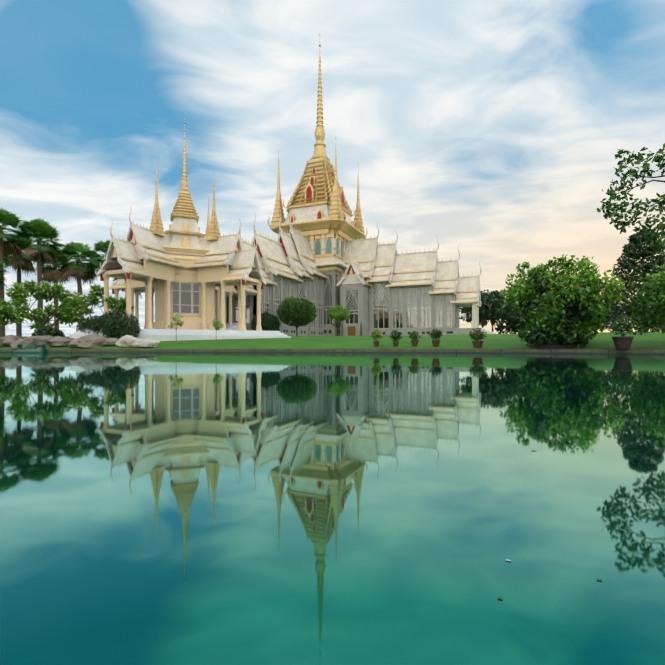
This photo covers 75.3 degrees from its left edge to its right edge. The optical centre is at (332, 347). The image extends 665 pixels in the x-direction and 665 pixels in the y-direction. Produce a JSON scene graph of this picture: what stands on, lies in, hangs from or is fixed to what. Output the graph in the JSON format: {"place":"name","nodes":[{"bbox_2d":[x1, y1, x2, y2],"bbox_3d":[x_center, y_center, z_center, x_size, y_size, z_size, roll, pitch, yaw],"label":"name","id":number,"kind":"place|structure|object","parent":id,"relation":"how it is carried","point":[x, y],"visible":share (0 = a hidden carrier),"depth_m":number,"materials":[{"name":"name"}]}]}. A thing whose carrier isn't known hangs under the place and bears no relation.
{"place":"outdoors","nodes":[
{"label":"outdoors","id":0,"kind":"place"},
{"bbox_2d":[0,352,664,664],"bbox_3d":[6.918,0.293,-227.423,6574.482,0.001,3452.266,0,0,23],"label":"pond water","id":1,"kind":"structure","parent":0,"point":[278,508],"depth_m":0.79,"materials":[{"name":"teal liquid"}]},
{"bbox_2d":[14,344,49,352],"bbox_3d":[-17.924,0.058,25.743,1.520,0.634,1.136,0,0,-12],"label":"pond aerator","id":2,"kind":"object","parent":1,"relation":"on","point":[32,348],"visible":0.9,"depth_m":25.55,"materials":[{"name":"teal plastic"}]},
{"bbox_2d":[0,332,664,350],"bbox_3d":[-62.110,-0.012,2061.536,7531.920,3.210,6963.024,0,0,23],"label":"terrain","id":3,"kind":"structure","parent":0,"point":[649,340],"depth_m":28.70,"materials":[{"name":"green plant"}]},
{"bbox_2d":[0,338,5,346],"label":"boulder","id":4,"kind":"object","parent":3,"relation":"on","point":[1,344],"visible":0.27,"depth_m":29.45,"materials":[{"name":"grey stone"}]},
{"bbox_2d":[0,261,7,293],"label":"palm tree","id":5,"kind":"object","parent":3,"relation":"on","point":[1,272],"visible":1,"depth_m":46.47,"materials":[{"name":"green plant"}]},
{"bbox_2d":[2,335,20,345],"bbox_3d":[-22.575,-0.543,30.249,1.944,0.786,2.052,0,0,-38],"label":"boulder","id":6,"kind":"object","parent":3,"relation":"on","point":[9,340],"visible":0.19,"depth_m":29.76,"materials":[{"name":"grey stone"}]},
{"bbox_2d":[0,298,24,330],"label":"frangipani tree","id":7,"kind":"object","parent":3,"relation":"on","point":[6,310],"visible":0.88,"depth_m":38.20,"materials":[{"name":"green plant"}]},
{"bbox_2d":[0,207,31,336],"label":"palm tree","id":8,"kind":"object","parent":3,"relation":"on","point":[7,248],"visible":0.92,"depth_m":48.94,"materials":[{"name":"green plant"}]},
{"bbox_2d":[4,233,44,336],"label":"palm tree","id":9,"kind":"object","parent":3,"relation":"on","point":[20,264],"visible":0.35,"depth_m":56.53,"materials":[{"name":"green plant"}]},
{"bbox_2d":[10,335,52,347],"bbox_3d":[-20.281,-0.438,29.294,2.308,0.887,4.404,0,0,-9],"label":"boulder","id":10,"kind":"object","parent":3,"relation":"on","point":[39,341],"visible":0.73,"depth_m":28.06,"materials":[{"name":"grey stone"}]},
{"bbox_2d":[9,218,64,308],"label":"palm tree","id":11,"kind":"object","parent":3,"relation":"on","point":[40,229],"visible":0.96,"depth_m":50.52,"materials":[{"name":"green plant"}]},
{"bbox_2d":[5,280,82,326],"bbox_3d":[-24.690,-3.228,37.082,4.438,5.281,5.944,0,0,39],"label":"frangipani tree","id":12,"kind":"object","parent":3,"relation":"on","point":[20,292],"visible":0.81,"depth_m":35.69,"materials":[{"name":"green plant"}]},
{"bbox_2d":[31,325,64,336],"bbox_3d":[-21.930,-0.823,33.369,2.279,1.792,2.364,0,0,23],"label":"dark shrub","id":13,"kind":"object","parent":3,"relation":"on","point":[44,331],"visible":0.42,"depth_m":32.83,"materials":[{"name":"green plant"}]},
{"bbox_2d":[33,250,75,328],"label":"palm tree","id":14,"kind":"object","parent":3,"relation":"on","point":[50,274],"visible":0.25,"depth_m":58.69,"materials":[{"name":"green plant"}]},
{"bbox_2d":[28,303,82,331],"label":"frangipani tree","id":15,"kind":"object","parent":3,"relation":"on","point":[40,314],"visible":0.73,"depth_m":42.14,"materials":[{"name":"green plant"}]},
{"bbox_2d":[48,336,73,345],"bbox_3d":[-18.819,-0.480,30.037,1.812,0.703,2.459,0,0,-35],"label":"boulder","id":16,"kind":"object","parent":3,"relation":"on","point":[58,341],"visible":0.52,"depth_m":29.18,"materials":[{"name":"grey stone"}]},
{"bbox_2d":[54,241,100,327],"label":"palm tree","id":17,"kind":"object","parent":3,"relation":"on","point":[84,272],"visible":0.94,"depth_m":52.35,"materials":[{"name":"green plant"}]},
{"bbox_2d":[67,334,106,347],"bbox_3d":[-16.377,-0.493,29.412,2.019,0.941,2.827,0,0,30],"label":"boulder","id":18,"kind":"object","parent":3,"relation":"on","point":[92,341],"visible":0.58,"depth_m":28.56,"materials":[{"name":"grey stone"}]},
{"bbox_2d":[76,315,111,333],"bbox_3d":[-17.820,-1.367,32.708,2.866,2.240,2.931,0,0,23],"label":"dark shrub","id":19,"kind":"object","parent":3,"relation":"on","point":[95,323],"visible":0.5,"depth_m":31.95,"materials":[{"name":"green plant"}]},
{"bbox_2d":[58,284,133,320],"bbox_3d":[-19.603,-2.939,36.265,5.287,4.772,5.503,0,0,-44],"label":"frangipani tree","id":20,"kind":"object","parent":3,"relation":"on","point":[79,303],"visible":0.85,"depth_m":35.39,"materials":[{"name":"green plant"}]},
{"bbox_2d":[89,239,110,270],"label":"palm tree","id":21,"kind":"object","parent":3,"relation":"on","point":[101,246],"visible":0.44,"depth_m":63.27,"materials":[{"name":"green plant"}]},
{"bbox_2d":[101,338,118,344],"bbox_3d":[-15.328,-0.441,29.910,1.772,0.508,1.368,0,0,-22],"label":"boulder","id":22,"kind":"object","parent":3,"relation":"on","point":[110,341],"visible":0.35,"depth_m":29.34,"materials":[{"name":"grey stone"}]},
{"bbox_2d":[101,309,139,328],"bbox_3d":[-16.785,-1.737,33.946,2.890,2.719,3.043,0,0,23],"label":"dark shrub","id":23,"kind":"object","parent":3,"relation":"on","point":[117,314],"visible":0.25,"depth_m":33.58,"materials":[{"name":"green plant"}]},
{"bbox_2d":[101,318,140,338],"bbox_3d":[-15.744,-1.222,32.093,2.629,2.023,2.604,0,0,23],"label":"dark shrub","id":24,"kind":"object","parent":3,"relation":"on","point":[119,327],"visible":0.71,"depth_m":31.49,"materials":[{"name":"green plant"}]},
{"bbox_2d":[115,335,139,346],"bbox_3d":[-13.616,-0.470,29.191,1.870,0.804,1.580,0,0,-5],"label":"boulder","id":25,"kind":"object","parent":3,"relation":"on","point":[126,341],"visible":0.52,"depth_m":28.53,"materials":[{"name":"grey stone"}]},
{"bbox_2d":[131,338,159,346],"bbox_3d":[-12.414,-0.367,28.831,2.126,0.586,1.631,0,0,39],"label":"boulder","id":26,"kind":"object","parent":3,"relation":"on","point":[147,342],"visible":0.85,"depth_m":28.23,"materials":[{"name":"grey stone"}]},
{"bbox_2d":[168,314,183,340],"bbox_3d":[-11.906,-1.425,32.758,1.186,2.275,1.038,0,0,-20],"label":"tree sapling","id":27,"kind":"object","parent":3,"relation":"on","point":[177,323],"visible":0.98,"depth_m":32.65,"materials":[{"name":"green plant"}]},
{"bbox_2d":[69,120,290,340],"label":"temple","id":28,"kind":"structure","parent":3,"relation":"on","point":[184,268],"depth_m":38.69,"materials":[{"name":"tile"}]},
{"bbox_2d":[212,319,223,329],"bbox_3d":[-8.811,-1.262,32.800,0.893,1.894,1.282,0,0,-31],"label":"tree sapling","id":29,"kind":"object","parent":3,"relation":"on","point":[215,324],"visible":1,"depth_m":32.53,"materials":[{"name":"green plant"}]},
{"bbox_2d":[251,311,280,330],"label":"bush","id":30,"kind":"object","parent":3,"relation":"on","point":[270,322],"visible":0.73,"depth_m":45.98,"materials":[{"name":"green plant"}]},
{"bbox_2d":[276,296,316,335],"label":"round tree","id":31,"kind":"object","parent":3,"relation":"on","point":[296,314],"visible":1,"depth_m":47.87,"materials":[{"name":"green plant"}]},
{"bbox_2d":[0,349,664,353],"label":"shore kerb","id":32,"kind":"structure","parent":3,"relation":"on","point":[603,351],"depth_m":26.09,"materials":[{"name":"concrete"}]},
{"bbox_2d":[608,315,638,349],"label":"pot flowers","id":33,"kind":"object","parent":32,"relation":"on","point":[622,342],"visible":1,"depth_m":20.30,"materials":[{"name":"green plant"}]},
{"bbox_2d":[327,305,351,335],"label":"loose tree","id":34,"kind":"object","parent":3,"relation":"on","point":[336,316],"visible":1,"depth_m":49.07,"materials":[{"name":"green plant"}]},
{"bbox_2d":[215,34,496,335],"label":"temple","id":35,"kind":"structure","parent":3,"relation":"on","point":[322,253],"depth_m":62.62,"materials":[{"name":"tile"}]},
{"bbox_2d":[371,329,381,345],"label":"pot plant","id":36,"kind":"object","parent":3,"relation":"on","point":[377,335],"visible":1,"depth_m":27.62,"materials":[{"name":"green plant"}]},
{"bbox_2d":[390,330,401,345],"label":"pot plant","id":37,"kind":"object","parent":3,"relation":"on","point":[395,342],"visible":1,"depth_m":27.41,"materials":[{"name":"green plant"}]},
{"bbox_2d":[408,331,420,345],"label":"pot plant","id":38,"kind":"object","parent":3,"relation":"on","point":[414,340],"visible":0.98,"depth_m":27.28,"materials":[{"name":"green plant"}]},
{"bbox_2d":[429,329,442,346],"bbox_3d":[6.498,-0.665,27.078,0.866,1.160,0.804,0,0,-44],"label":"pot plant","id":39,"kind":"object","parent":3,"relation":"on","point":[436,342],"visible":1,"depth_m":26.92,"materials":[{"name":"green plant"}]},
{"bbox_2d":[469,329,482,346],"bbox_3d":[8.588,-0.613,25.790,0.816,1.109,0.814,0,0,23],"label":"pot plant","id":40,"kind":"object","parent":3,"relation":"on","point":[474,333],"visible":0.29,"depth_m":25.76,"materials":[{"name":"green plant"}]},
{"bbox_2d":[469,328,486,347],"bbox_3d":[8.581,-0.613,25.465,1.018,1.200,1.068,0,0,23],"label":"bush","id":41,"kind":"object","parent":3,"relation":"on","point":[477,343],"visible":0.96,"depth_m":25.28,"materials":[{"name":"green plant"}]},
{"bbox_2d":[459,291,503,324],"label":"tree","id":42,"kind":"object","parent":3,"relation":"on","point":[488,305],"visible":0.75,"depth_m":90.25,"materials":[{"name":"green plant"}]},
{"bbox_2d":[467,289,502,327],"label":"tree","id":43,"kind":"object","parent":3,"relation":"on","point":[483,324],"visible":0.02,"depth_m":119.03,"materials":[{"name":"green plant"}]},
{"bbox_2d":[480,290,523,331],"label":"tree","id":44,"kind":"object","parent":3,"relation":"on","point":[495,292],"visible":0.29,"depth_m":94.93,"materials":[{"name":"green plant"}]},
{"bbox_2d":[489,291,521,331],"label":"tree","id":45,"kind":"object","parent":3,"relation":"on","point":[500,321],"depth_m":125.99,"materials":[{"name":"green plant"}]},
{"bbox_2d":[494,308,529,333],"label":"bush","id":46,"kind":"object","parent":3,"relation":"on","point":[517,324],"visible":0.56,"depth_m":104.39,"materials":[{"name":"green plant"}]},
{"bbox_2d":[494,254,625,348],"bbox_3d":[12.091,-2.075,23.165,6.135,5.536,5.592,0,0,-31],"label":"shrub","id":47,"kind":"object","parent":3,"relation":"on","point":[553,295],"visible":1,"depth_m":22.19,"materials":[{"name":"green plant"}]},
{"bbox_2d":[595,310,619,331],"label":"bush","id":48,"kind":"object","parent":3,"relation":"on","point":[603,329],"visible":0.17,"depth_m":140.83,"materials":[{"name":"green plant"}]},
{"bbox_2d":[598,232,664,331],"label":"tall dark tree","id":49,"kind":"object","parent":3,"relation":"on","point":[634,251],"visible":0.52,"depth_m":36.25,"materials":[{"name":"green plant"}]},
{"bbox_2d":[623,264,664,335],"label":"shrub","id":50,"kind":"object","parent":3,"relation":"on","point":[653,298],"visible":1,"depth_m":20.20,"materials":[{"name":"green plant"}]},
{"bbox_2d":[0,0,664,336],"label":"sky","id":51,"kind":"structure","parent":0,"point":[494,130],"materials":[{"name":"blue"}]},
{"bbox_2d":[597,143,664,250],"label":"tree","id":52,"kind":"object","parent":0,"point":[660,202],"visible":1,"depth_m":10.25,"materials":[{"name":"green plant"}]}
]}

